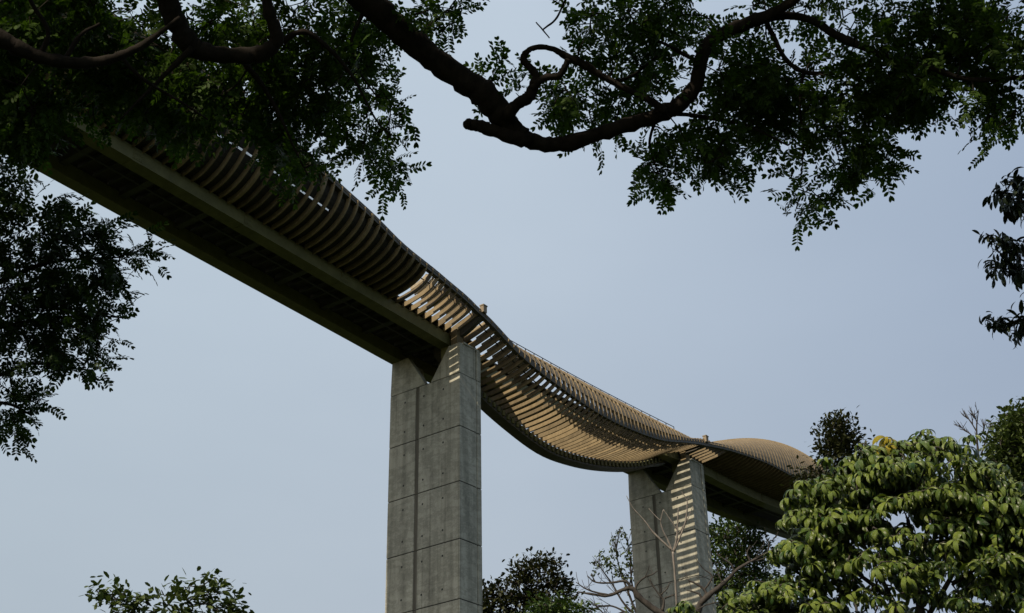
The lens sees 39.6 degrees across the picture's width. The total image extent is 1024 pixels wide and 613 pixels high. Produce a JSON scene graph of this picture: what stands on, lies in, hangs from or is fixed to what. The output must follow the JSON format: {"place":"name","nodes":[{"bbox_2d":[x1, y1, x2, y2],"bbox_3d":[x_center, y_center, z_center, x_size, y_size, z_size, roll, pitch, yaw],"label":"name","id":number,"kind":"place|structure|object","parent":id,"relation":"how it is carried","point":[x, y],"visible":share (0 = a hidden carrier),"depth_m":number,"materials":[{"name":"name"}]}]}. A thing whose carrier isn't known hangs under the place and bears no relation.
{"place":"outdoors","nodes":[
{"label":"outdoors","id":0,"kind":"place"},
{"bbox_2d":[0,0,1023,612],"label":"sky","id":1,"kind":"structure","parent":0,"point":[244,437],"materials":[{"name":"blue"}]},
{"label":"ground","id":2,"kind":"structure","parent":0,"visible":0},
{"bbox_2d":[0,154,175,463],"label":"feathery tree","id":3,"kind":"object","parent":2,"relation":"on","point":[55,287],"visible":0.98,"depth_m":11.64,"materials":[{"name":"green plant"}]},
{"bbox_2d":[78,566,254,612],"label":"leafy treetop","id":4,"kind":"object","parent":2,"relation":"on","point":[208,601],"visible":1,"depth_m":32.30,"materials":[{"name":"green plant"}]},
{"bbox_2d":[385,329,482,612],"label":"concrete pier","id":5,"kind":"structure","parent":2,"relation":"on","point":[434,544],"depth_m":97.69,"materials":[{"name":"grey concrete"}]},
{"bbox_2d":[0,0,867,543],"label":"pedestrian bridge","id":6,"kind":"structure","parent":5,"relation":"on","point":[348,266],"depth_m":97.31,"materials":[{"name":"brown wood"}]},
{"bbox_2d":[0,0,1023,251],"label":"rain tree","id":7,"kind":"object","parent":2,"relation":"on","point":[760,94],"visible":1,"depth_m":10.79,"materials":[{"name":"green plant"}]},
{"bbox_2d":[482,546,585,612],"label":"evergreen tree","id":8,"kind":"object","parent":2,"relation":"on","point":[526,579],"visible":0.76,"depth_m":115.22,"materials":[{"name":"green plant"}]},
{"bbox_2d":[516,589,601,612],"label":"bushy shrub","id":9,"kind":"object","parent":2,"relation":"on","point":[556,607],"visible":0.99,"depth_m":58.44,"materials":[{"name":"green plant"}]},
{"bbox_2d":[578,526,635,612],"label":"sparse tree","id":10,"kind":"object","parent":2,"relation":"on","point":[620,574],"visible":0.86,"depth_m":135.20,"materials":[{"name":"green plant"}]},
{"bbox_2d":[626,492,692,603],"bbox_3d":[4.910,13.881,40.054,1.908,18.320,1.404,22,-37,-35],"label":"bare sapling","id":11,"kind":"object","parent":2,"relation":"on","point":[677,540],"visible":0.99,"depth_m":44.14,"materials":[{"name":"brown plant"}]},
{"bbox_2d":[566,530,777,612],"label":"leafless tree","id":12,"kind":"object","parent":2,"relation":"on","point":[705,598],"visible":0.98,"depth_m":48.67,"materials":[{"name":"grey plant"}]},
{"bbox_2d":[628,450,716,612],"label":"concrete pier","id":13,"kind":"structure","parent":2,"relation":"on","point":[646,494],"depth_m":123.52,"materials":[{"name":"grey concrete"}]},
{"bbox_2d":[709,514,782,612],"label":"spreading tree","id":14,"kind":"object","parent":2,"relation":"on","point":[729,536],"visible":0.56,"depth_m":144.79,"materials":[{"name":"green plant"}]},
{"bbox_2d":[780,406,874,610],"bbox_3d":[12.846,15.700,51.091,4.262,25.755,2.896,-25,-37,36],"label":"narrow tree","id":15,"kind":"object","parent":2,"relation":"on","point":[838,442],"visible":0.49,"depth_m":56.03,"materials":[{"name":"green plant"}]},
{"bbox_2d":[665,429,1023,612],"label":"broad leaved tree","id":16,"kind":"object","parent":2,"relation":"on","point":[975,511],"visible":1,"depth_m":35.61,"materials":[{"name":"green plant"}]},
{"bbox_2d":[954,402,1008,609],"bbox_3d":[20.769,16.818,56.039,2.008,28.371,1.352,-20,-35,30],"label":"bare crowned tree","id":17,"kind":"object","parent":2,"relation":"on","point":[974,416],"visible":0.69,"depth_m":62.53,"materials":[{"name":"green plant"}]},
{"bbox_2d":[972,166,1023,348],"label":"drooping leaf tree","id":18,"kind":"object","parent":2,"relation":"on","point":[1010,248],"visible":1,"depth_m":12.16,"materials":[{"name":"green plant"}]},
{"bbox_2d":[978,396,1023,486],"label":"round crowned tree","id":19,"kind":"object","parent":2,"relation":"on","point":[1006,442],"visible":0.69,"depth_m":59.37,"materials":[{"name":"green plant"}]}
]}

